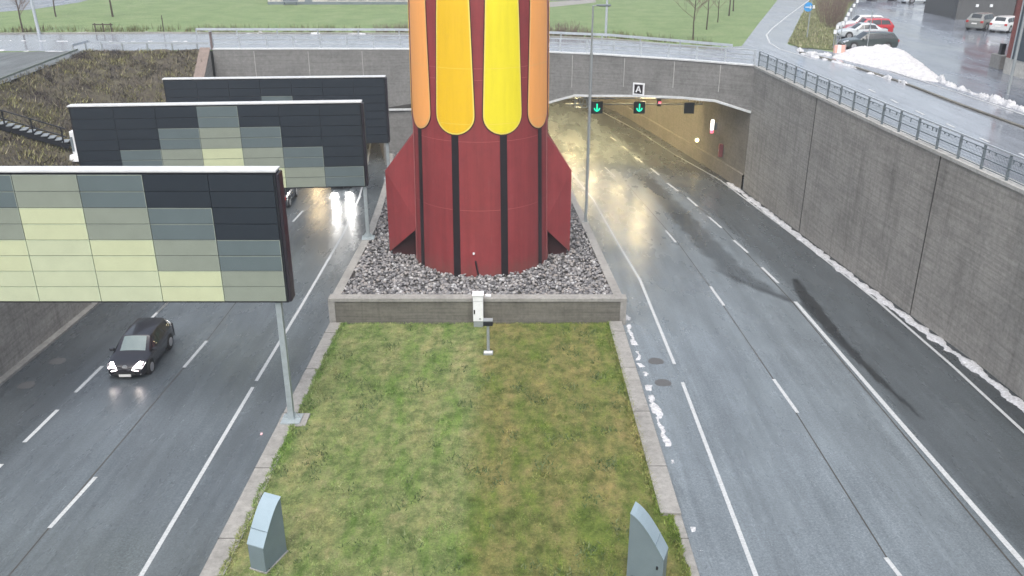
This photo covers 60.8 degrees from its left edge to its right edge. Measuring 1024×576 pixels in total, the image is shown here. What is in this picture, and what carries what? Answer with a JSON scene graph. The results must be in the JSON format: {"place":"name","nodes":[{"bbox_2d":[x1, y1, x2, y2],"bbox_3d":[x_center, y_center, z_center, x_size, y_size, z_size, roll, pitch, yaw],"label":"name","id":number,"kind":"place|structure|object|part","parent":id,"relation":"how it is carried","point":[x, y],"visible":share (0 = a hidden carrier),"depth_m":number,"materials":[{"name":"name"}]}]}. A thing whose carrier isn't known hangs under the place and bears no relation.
{"place":"outdoors","nodes":[
{"label":"outdoors","id":0,"kind":"place"},
{"bbox_2d":[0,51,81,83],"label":"path","id":1,"kind":"structure","parent":0,"point":[11,62],"depth_m":70.56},
{"bbox_2d":[0,49,77,81],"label":"fence","id":2,"kind":"object","parent":1,"relation":"on","point":[35,65],"visible":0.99,"depth_m":65.77,"materials":[{"name":"grey metal"}]},
{"bbox_2d":[0,0,85,11],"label":"gravel road","id":3,"kind":"structure","parent":0,"point":[6,5],"depth_m":117.50,"materials":[{"name":"grey gravel"}]},
{"bbox_2d":[0,49,198,165],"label":"embankment","id":4,"kind":"structure","parent":0,"point":[107,98],"depth_m":66.24,"materials":[{"name":"plant"}]},
{"bbox_2d":[0,109,70,148],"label":"outdoor stairs","id":5,"kind":"structure","parent":4,"relation":"on","point":[32,134],"depth_m":55.02,"materials":[{"name":"grey metal"}]},
{"bbox_2d":[69,130,78,161],"bbox_3d":[-27.350,-9.027,55.019,1.385,1.850,1.385,0,23,0],"label":"tank","id":6,"kind":"object","parent":4,"relation":"on","point":[74,155],"visible":0.38,"depth_m":54.72,"materials":[{"name":"white metal"}]},
{"bbox_2d":[0,48,197,165],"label":"heather","id":7,"kind":"object","parent":4,"relation":"on","point":[87,53],"visible":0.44,"depth_m":66.31,"materials":[{"name":"plant"}]},
{"bbox_2d":[0,47,200,165],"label":"straw","id":8,"kind":"object","parent":4,"relation":"on","point":[80,100],"visible":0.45,"depth_m":64.82,"materials":[{"name":"brown plant"}]},
{"bbox_2d":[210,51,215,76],"label":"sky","id":9,"kind":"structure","parent":0,"point":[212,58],"materials":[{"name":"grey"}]},
{"bbox_2d":[268,0,407,4],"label":"road","id":10,"kind":"structure","parent":0,"point":[345,2],"depth_m":117.44,"materials":[{"name":"grey asphalt"}]},
{"bbox_2d":[0,0,854,51],"bbox_3d":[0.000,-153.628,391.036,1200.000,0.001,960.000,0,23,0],"label":"ground","id":11,"kind":"structure","parent":0,"point":[735,28],"depth_m":102.98,"materials":[{"name":"green plant"}]},
{"bbox_2d":[9,0,29,31],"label":"bare tree","id":12,"kind":"object","parent":11,"relation":"on","point":[19,6],"visible":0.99,"depth_m":86.90,"materials":[{"name":"brown plant"}]},
{"bbox_2d":[92,23,112,31],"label":"fence frame","id":13,"kind":"object","parent":11,"relation":"on","point":[102,24],"visible":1,"depth_m":87.79,"materials":[{"name":"brown metal"}]},
{"bbox_2d":[109,0,113,16],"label":"bare tree","id":14,"kind":"object","parent":11,"relation":"on","point":[112,15],"visible":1,"depth_m":102.25,"materials":[{"name":"brown plant"}]},
{"bbox_2d":[283,0,297,4],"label":"park bench","id":15,"kind":"object","parent":11,"relation":"on","point":[295,1],"visible":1,"depth_m":116.37,"materials":[{"name":"metal"}]},
{"bbox_2d":[3,22,712,45],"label":"tall grass","id":16,"kind":"structure","parent":11,"relation":"on","point":[128,30],"depth_m":88.84,"materials":[{"name":"brown plant"}]},
{"bbox_2d":[373,24,390,32],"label":"bare bush","id":17,"kind":"object","parent":11,"relation":"on","point":[383,27],"visible":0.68,"depth_m":88.52,"materials":[{"name":"brown plant"}]},
{"bbox_2d":[393,22,406,32],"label":"bare bush","id":18,"kind":"object","parent":11,"relation":"on","point":[401,27],"visible":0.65,"depth_m":88.24,"materials":[{"name":"brown plant"}]},
{"bbox_2d":[549,22,566,35],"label":"bare bush","id":19,"kind":"object","parent":11,"relation":"on","point":[557,30],"visible":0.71,"depth_m":85.53,"materials":[{"name":"brown plant"}]},
{"bbox_2d":[557,20,579,36],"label":"bare bush","id":20,"kind":"object","parent":11,"relation":"on","point":[565,27],"visible":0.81,"depth_m":85.10,"materials":[{"name":"brown plant"}]},
{"bbox_2d":[571,26,589,36],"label":"bare bush","id":21,"kind":"object","parent":11,"relation":"on","point":[581,31],"visible":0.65,"depth_m":84.94,"materials":[{"name":"brown plant"}]},
{"bbox_2d":[605,0,607,37],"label":"street lamp","id":22,"kind":"object","parent":11,"relation":"on","point":[606,15],"visible":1,"depth_m":83.71,"materials":[{"name":"grey metal"}]},
{"bbox_2d":[675,0,707,39],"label":"bare tree","id":23,"kind":"object","parent":11,"relation":"on","point":[695,5],"visible":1,"depth_m":81.77,"materials":[{"name":"brown plant"}]},
{"bbox_2d":[698,0,715,29],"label":"bare tree","id":24,"kind":"object","parent":11,"relation":"on","point":[707,13],"visible":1,"depth_m":90.00,"materials":[{"name":"brown plant"}]},
{"bbox_2d":[711,0,726,21],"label":"bare tree","id":25,"kind":"object","parent":11,"relation":"on","point":[718,7],"visible":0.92,"depth_m":96.45,"materials":[{"name":"brown plant"}]},
{"bbox_2d":[215,321,691,575],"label":"lawn","id":26,"kind":"structure","parent":0,"point":[486,565],"depth_m":31.52,"materials":[{"name":"green plant"}]},
{"bbox_2d":[247,492,288,573],"bbox_3d":[-7.362,7.332,26.062,0.610,2.110,1.110,9,24,20],"label":"cowl box","id":27,"kind":"object","parent":26,"relation":"on","point":[266,543],"visible":1,"depth_m":25.88,"materials":[{"name":"metal"}]},
{"bbox_2d":[472,291,483,326],"bbox_3d":[-1.680,1.071,43.429,0.560,1.780,0.570,0,23,0],"label":"electric cabinet","id":28,"kind":"object","parent":26,"relation":"on","point":[478,314],"visible":0.95,"depth_m":43.16,"materials":[{"name":"white metal"}]},
{"bbox_2d":[483,318,492,354],"bbox_3d":[-1.100,2.263,40.214,0.440,1.790,0.340,0,23,0],"label":"meter post","id":29,"kind":"object","parent":26,"relation":"on","point":[488,322],"visible":1,"depth_m":40.10,"materials":[{"name":"grey metal"}]},
{"bbox_2d":[626,501,667,575],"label":"cowl box","id":30,"kind":"object","parent":26,"relation":"on","point":[647,550],"visible":1,"depth_m":24.91,"materials":[{"name":"metal"}]},
{"bbox_2d":[0,97,1023,575],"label":"road","id":31,"kind":"structure","parent":0,"point":[794,509],"depth_m":35.88,"materials":[{"name":"grey asphalt"}]},
{"bbox_2d":[17,381,35,388],"bbox_3d":[-21.027,4.218,37.755,0.720,0.018,0.720,0,23,0],"label":"manhole cover","id":32,"kind":"object","parent":31,"relation":"on","point":[28,384],"visible":1,"depth_m":37.74,"materials":[{"name":"grey metal"}]},
{"bbox_2d":[0,303,99,385],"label":"kerb","id":33,"kind":"structure","parent":31,"relation":"on","point":[29,357],"depth_m":41.57,"materials":[{"name":"concrete"}]},
{"bbox_2d":[49,358,65,363],"bbox_3d":[-20.871,3.372,40.048,0.720,0.018,0.720,0,23,0],"label":"manhole cover","id":34,"kind":"object","parent":31,"relation":"on","point":[58,361],"visible":1,"depth_m":40.02,"materials":[{"name":"grey metal"}]},
{"bbox_2d":[0,47,213,376],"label":"retaining wall","id":35,"kind":"structure","parent":31,"relation":"on","point":[26,329],"depth_m":40.79,"materials":[{"name":"concrete"}]},
{"bbox_2d":[107,317,174,376],"bbox_3d":[-17.000,2.659,39.921,2.103,1.495,4.148,-1,23,-1],"label":"hatchback","id":36,"kind":"object","parent":31,"relation":"on","point":[142,345],"visible":1,"depth_m":39.17,"materials":[{"name":"black paint"}]},
{"bbox_3d":[-16.230,2.416,39.482,0.190,0.432,0.744,-1,23,-1],"label":"side window","id":37,"kind":"part","parent":36,"relation":"part of","materials":[{"name":"black glass"}]},
{"bbox_3d":[-16.248,2.074,40.199,0.186,0.401,0.744,-1,23,-1],"label":"side window","id":38,"kind":"part","parent":36,"relation":"part of","materials":[{"name":"black glass"}]},
{"bbox_3d":[-16.280,1.742,41.000,0.198,0.398,0.893,-1,23,-1],"label":"side window","id":39,"kind":"part","parent":36,"relation":"part of","materials":[{"name":"black glass"}]},
{"bbox_2d":[199,322,340,575],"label":"kerb","id":40,"kind":"structure","parent":31,"relation":"on","point":[219,555],"depth_m":30.56,"materials":[{"name":"concrete"}]},
{"bbox_2d":[284,188,297,206],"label":"passing car","id":41,"kind":"object","parent":31,"relation":"on","point":[291,194],"visible":0.32,"depth_m":65.86,"materials":[{"name":"grey paint"}]},
{"bbox_2d":[277,413,309,426],"bbox_3d":[-8.650,5.290,34.605,1.100,0.185,0.950,0,23,0],"label":"post footing","id":42,"kind":"object","parent":31,"relation":"on","point":[305,418],"visible":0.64,"depth_m":34.48,"materials":[{"name":"concrete"}]},
{"bbox_2d":[0,166,303,423],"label":"gantry board","id":43,"kind":"object","parent":42,"relation":"on","point":[144,234],"visible":1,"depth_m":31.30,"materials":[{"name":"metal"}]},
{"bbox_2d":[379,143,384,161],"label":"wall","id":44,"kind":"structure","parent":31,"relation":"on","point":[382,147],"depth_m":82.47,"materials":[{"name":"concrete"}]},
{"bbox_2d":[218,332,688,538],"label":"kerb joints","id":45,"kind":"object","parent":31,"relation":"on","point":[271,467],"visible":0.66,"depth_m":31.28,"materials":[{"name":"grey concrete"}]},
{"bbox_2d":[328,153,626,324],"bbox_3d":[-2.640,-5.002,60.817,14.977,3.216,36.858,-1,23,-3],"label":"planter","id":46,"kind":"object","parent":31,"relation":"on","point":[457,308],"visible":0.66,"depth_m":43.94,"materials":[{"name":"concrete"}]},
{"bbox_2d":[67,100,374,239],"bbox_3d":[-16.607,-6.648,51.034,16.485,8.344,0.740,-2,23,-4],"label":"gantry board","id":47,"kind":"object","parent":46,"relation":"on","point":[311,143],"visible":0.74,"depth_m":49.91,"materials":[{"name":"metal"}]},
{"bbox_2d":[162,75,389,179],"bbox_3d":[-17.458,-12.010,66.213,16.485,7.893,0.740,-2,23,-4],"label":"gantry board","id":48,"kind":"object","parent":46,"relation":"on","point":[370,92],"visible":0.34,"depth_m":64.88,"materials":[{"name":"metal"}]},
{"bbox_2d":[342,152,611,294],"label":"gravel","id":49,"kind":"structure","parent":46,"relation":"in","point":[511,284],"depth_m":46.77,"materials":[{"name":"grey gravel"}]},
{"bbox_2d":[385,0,571,276],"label":"rocket tower","id":50,"kind":"structure","parent":49,"relation":"on","point":[478,170],"depth_m":45.17,"materials":[{"name":"red metal"}]},
{"bbox_2d":[583,4,610,222],"bbox_3d":[5.215,-10.508,54.116,1.250,13.543,0.400,0,23,0],"label":"street lamp","id":51,"kind":"object","parent":46,"relation":"on","point":[588,131],"visible":1,"depth_m":54.01,"materials":[{"name":"grey metal"}]},
{"bbox_2d":[212,48,755,164],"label":"bridge wall","id":52,"kind":"structure","parent":31,"relation":"on","point":[730,84],"depth_m":74.31,"materials":[{"name":"concrete"}]},
{"bbox_2d":[208,31,212,49],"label":"marker post","id":53,"kind":"object","parent":52,"relation":"on","point":[210,37],"visible":1,"depth_m":75.52,"materials":[{"name":"grey metal"}]},
{"bbox_2d":[212,35,755,64],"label":"bridge railing","id":54,"kind":"object","parent":52,"relation":"on","point":[559,47],"visible":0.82,"depth_m":73.41,"materials":[{"name":"grey metal"}]},
{"bbox_2d":[632,82,644,95],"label":"letter sign","id":55,"kind":"object","parent":52,"relation":"attached to","point":[638,88],"visible":1,"depth_m":72.22,"materials":[{"name":"white metal"}]},
{"bbox_2d":[0,112,1023,575],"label":"lane markings","id":56,"kind":"object","parent":31,"relation":"on","point":[736,524],"visible":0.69,"depth_m":35.79,"materials":[{"name":"paint"}]},
{"bbox_2d":[8,185,1022,575],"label":"road seams","id":57,"kind":"object","parent":31,"relation":"on","point":[758,357],"visible":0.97,"depth_m":33.48,"materials":[{"name":"white paint"}]},
{"bbox_2d":[626,315,673,461],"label":"snow","id":58,"kind":"structure","parent":31,"relation":"on","point":[656,409],"depth_m":36.11,"materials":[{"name":"white snow"}]},
{"bbox_2d":[608,321,699,575],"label":"kerb","id":59,"kind":"structure","parent":31,"relation":"on","point":[657,467],"depth_m":32.78,"materials":[{"name":"concrete"}]},
{"bbox_2d":[648,358,663,363],"bbox_3d":[6.614,3.372,40.048,0.720,0.018,0.720,0,23,0],"label":"manhole cover","id":60,"kind":"object","parent":31,"relation":"on","point":[655,361],"visible":1,"depth_m":40.03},
{"bbox_2d":[655,379,671,385],"bbox_3d":[6.585,4.138,37.972,0.720,0.018,0.720,0,23,0],"label":"manhole cover","id":61,"kind":"object","parent":31,"relation":"on","point":[661,382],"visible":1,"depth_m":38.00,"materials":[{"name":"grey metal"}]},
{"bbox_2d":[583,97,750,188],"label":"tunnel","id":62,"kind":"structure","parent":31,"relation":"on","point":[675,126],"depth_m":79.68,"materials":[{"name":"concrete"}]},
{"bbox_2d":[591,97,602,113],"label":"lane signal","id":63,"kind":"object","parent":62,"relation":"hanging from","point":[597,107],"visible":0.9,"depth_m":78.66,"materials":[{"name":"grey metal"}]},
{"bbox_2d":[565,97,702,107],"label":"signal gantry","id":64,"kind":"object","parent":62,"relation":"attached to","point":[575,103],"visible":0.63,"depth_m":78.91,"materials":[{"name":"grey metal"}]},
{"bbox_2d":[633,97,645,113],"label":"lane signal","id":65,"kind":"object","parent":62,"relation":"hanging from","point":[639,107],"visible":0.96,"depth_m":78.66,"materials":[{"name":"grey metal"}]},
{"bbox_2d":[683,100,694,113],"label":"lane signal","id":66,"kind":"object","parent":62,"relation":"hanging from","point":[689,106],"visible":0.93,"depth_m":78.67,"materials":[{"name":"grey metal"}]},
{"bbox_2d":[710,119,716,132],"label":"emergency light box","id":67,"kind":"object","parent":62,"relation":"attached to","point":[713,127],"visible":1,"depth_m":76.10,"materials":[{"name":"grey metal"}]},
{"bbox_2d":[718,144,722,156],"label":"extinguisher cabinet","id":68,"kind":"object","parent":62,"relation":"attached to","point":[720,150],"visible":1,"depth_m":75.04,"materials":[{"name":"red metal"}]},
{"bbox_2d":[726,182,1023,411],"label":"snow","id":69,"kind":"structure","parent":31,"relation":"on","point":[973,366],"depth_m":45.44,"materials":[{"name":"white snow"}]},
{"bbox_2d":[743,66,1023,399],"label":"retaining wall","id":70,"kind":"structure","parent":31,"relation":"on","point":[929,236],"depth_m":45.91,"materials":[{"name":"concrete"}]},
{"bbox_2d":[758,50,1023,185],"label":"street railing","id":71,"kind":"object","parent":70,"relation":"on","point":[959,148],"visible":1,"depth_m":45.73,"materials":[{"name":"metal"}]},
{"bbox_2d":[0,0,1023,183],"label":"street","id":72,"kind":"structure","parent":0,"point":[1005,136],"depth_m":71.10,"materials":[{"name":"grey asphalt"}]},
{"bbox_2d":[30,0,40,33],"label":"street lamp","id":73,"kind":"object","parent":72,"relation":"on","point":[35,17],"visible":1,"depth_m":86.15,"materials":[{"name":"grey metal"}]},
{"bbox_2d":[71,40,208,52],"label":"crash rail","id":74,"kind":"object","parent":72,"relation":"on","point":[146,43],"visible":0.95,"depth_m":75.85,"materials":[{"name":"grey metal"}]},
{"bbox_2d":[0,32,723,49],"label":"kerb","id":75,"kind":"structure","parent":72,"relation":"on","point":[295,33],"depth_m":87.29,"materials":[{"name":"concrete"}]},
{"bbox_2d":[195,28,732,51],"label":"crash rail","id":76,"kind":"object","parent":72,"relation":"on","point":[406,29],"visible":0.69,"depth_m":85.41,"materials":[{"name":"grey metal"}]},
{"bbox_2d":[766,0,1023,155],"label":"street markings","id":77,"kind":"object","parent":72,"relation":"on","point":[892,71],"visible":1,"depth_m":59.16,"materials":[{"name":"paint"}]},
{"bbox_2d":[799,51,1023,128],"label":"kerb","id":78,"kind":"structure","parent":72,"relation":"on","point":[966,106],"depth_m":54.77,"materials":[{"name":"concrete"}]},
{"bbox_2d":[801,52,908,84],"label":"snow","id":79,"kind":"structure","parent":78,"relation":"on","point":[888,77],"depth_m":67.74,"materials":[{"name":"white snow"}]},
{"bbox_2d":[549,0,595,6],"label":"field path","id":80,"kind":"structure","parent":0,"point":[560,3],"depth_m":120.35,"materials":[{"name":"grey gravel"}]},
{"bbox_2d":[787,0,853,49],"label":"verge","id":81,"kind":"structure","parent":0,"point":[800,27],"depth_m":86.38,"materials":[{"name":"green plant"}]},
{"bbox_2d":[804,0,814,37],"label":"direction sign","id":82,"kind":"object","parent":81,"relation":"on","point":[808,6],"visible":0.94,"depth_m":82.79,"materials":[{"name":"blue metal"}]},
{"bbox_2d":[814,0,834,11],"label":"bare bush","id":83,"kind":"object","parent":81,"relation":"on","point":[823,1],"visible":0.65,"depth_m":107.73,"materials":[{"name":"brown plant"}]},
{"bbox_2d":[813,0,849,23],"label":"bare bush","id":84,"kind":"object","parent":81,"relation":"on","point":[822,14],"visible":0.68,"depth_m":95.05,"materials":[{"name":"brown plant"}]},
{"bbox_2d":[822,1,849,27],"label":"bare bush","id":85,"kind":"object","parent":81,"relation":"on","point":[841,17],"visible":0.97,"depth_m":91.38,"materials":[{"name":"brown plant"}]},
{"bbox_2d":[824,0,847,15],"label":"bare bush","id":86,"kind":"object","parent":81,"relation":"on","point":[840,5],"visible":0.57,"depth_m":102.70,"materials":[{"name":"brown plant"}]},
{"bbox_2d":[791,0,1023,113],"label":"car park","id":87,"kind":"structure","parent":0,"point":[957,53],"depth_m":77.25,"materials":[{"name":"grey asphalt"}]},
{"bbox_2d":[796,47,830,55],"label":"snow","id":88,"kind":"structure","parent":87,"relation":"on","point":[813,52],"depth_m":74.25,"materials":[{"name":"white snow"}]},
{"bbox_2d":[833,44,845,54],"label":"barrier board","id":89,"kind":"object","parent":87,"relation":"on","point":[839,48],"visible":0.84,"depth_m":73.16,"materials":[{"name":"white paint"}]},
{"bbox_2d":[836,14,882,28],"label":"parked car","id":90,"kind":"object","parent":87,"relation":"on","point":[855,19],"visible":0.23,"depth_m":88.24,"materials":[{"name":"white paint"}]},
{"bbox_2d":[837,22,888,37],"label":"parked car","id":91,"kind":"object","parent":87,"relation":"on","point":[855,29],"visible":0.55,"depth_m":83.09,"materials":[{"name":"silver metal"}]},
{"bbox_2d":[843,17,893,31],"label":"parked car","id":92,"kind":"object","parent":87,"relation":"on","point":[886,23],"visible":0.28,"depth_m":85.45,"materials":[{"name":"red paint"}]},
{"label":"side window","id":93,"kind":"part","parent":92,"relation":"part of","materials":[{"name":"grey glass"}]},
{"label":"side window","id":94,"kind":"part","parent":92,"relation":"part of","materials":[{"name":"grey glass"}]},
{"bbox_2d":[838,31,899,48],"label":"parked car","id":95,"kind":"object","parent":87,"relation":"on","point":[891,39],"visible":0.82,"depth_m":76.01,"materials":[{"name":"green paint"}]},
{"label":"side window","id":96,"kind":"part","parent":95,"relation":"part of","materials":[{"name":"grey glass"}]},
{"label":"side window","id":97,"kind":"part","parent":95,"relation":"part of","materials":[{"name":"grey glass"}]},
{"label":"side window","id":98,"kind":"part","parent":95,"relation":"part of","materials":[{"name":"grey glass"}]},
{"bbox_2d":[867,11,872,45],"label":"slim pole","id":99,"kind":"object","parent":87,"relation":"on","point":[869,28],"visible":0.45,"depth_m":75.41,"materials":[{"name":"grey metal"}]},
{"bbox_2d":[833,44,937,81],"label":"snow heap","id":100,"kind":"object","parent":87,"relation":"on","point":[889,58],"visible":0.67,"depth_m":68.64,"materials":[{"name":"white snow"}]},
{"bbox_2d":[898,0,925,2],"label":"delivery van","id":101,"kind":"object","parent":87,"relation":"on","point":[911,1],"visible":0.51,"depth_m":118.95,"materials":[{"name":"white metal"}]},
{"bbox_2d":[935,74,1023,111],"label":"snow","id":102,"kind":"structure","parent":87,"relation":"on","point":[995,98],"depth_m":55.11,"materials":[{"name":"white snow"}]},
{"bbox_2d":[965,12,994,30],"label":"parked car","id":103,"kind":"object","parent":87,"relation":"on","point":[980,20],"visible":0.69,"depth_m":89.55,"materials":[{"name":"grey paint"}]},
{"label":"rear window","id":104,"kind":"part","parent":103,"relation":"part of","materials":[{"name":"grey glass"}]},
{"bbox_2d":[989,15,1014,32],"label":"parked car","id":105,"kind":"object","parent":87,"relation":"on","point":[1002,23],"visible":0.73,"depth_m":87.55,"materials":[{"name":"white paint"}]},
{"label":"rear window","id":106,"kind":"part","parent":105,"relation":"part of","materials":[{"name":"grey glass"}]},
{"bbox_2d":[1006,15,1023,93],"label":"street lamp","id":107,"kind":"object","parent":87,"relation":"on","point":[1015,60],"visible":1,"depth_m":56.03,"materials":[{"name":"grey metal"}]},
{"bbox_2d":[924,0,1015,19],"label":"garage","id":108,"kind":"structure","parent":0,"point":[959,9],"depth_m":99.18,"materials":[{"name":"grey paint"}]},
{"bbox_2d":[989,43,1006,68],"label":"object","id":109,"kind":"structure","parent":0,"point":[997,60],"depth_m":66.67,"materials":[{"name":"concrete"}]},
{"bbox_2d":[1003,0,1023,78],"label":"brick building","id":110,"kind":"structure","parent":0,"point":[1019,66],"depth_m":63.08,"materials":[{"name":"red brick"}]},
{"bbox_2d":[1013,0,1017,15],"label":"brick block","id":111,"kind":"structure","parent":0,"point":[1015,7],"depth_m":99.15,"materials":[{"name":"red brick"}]}
]}

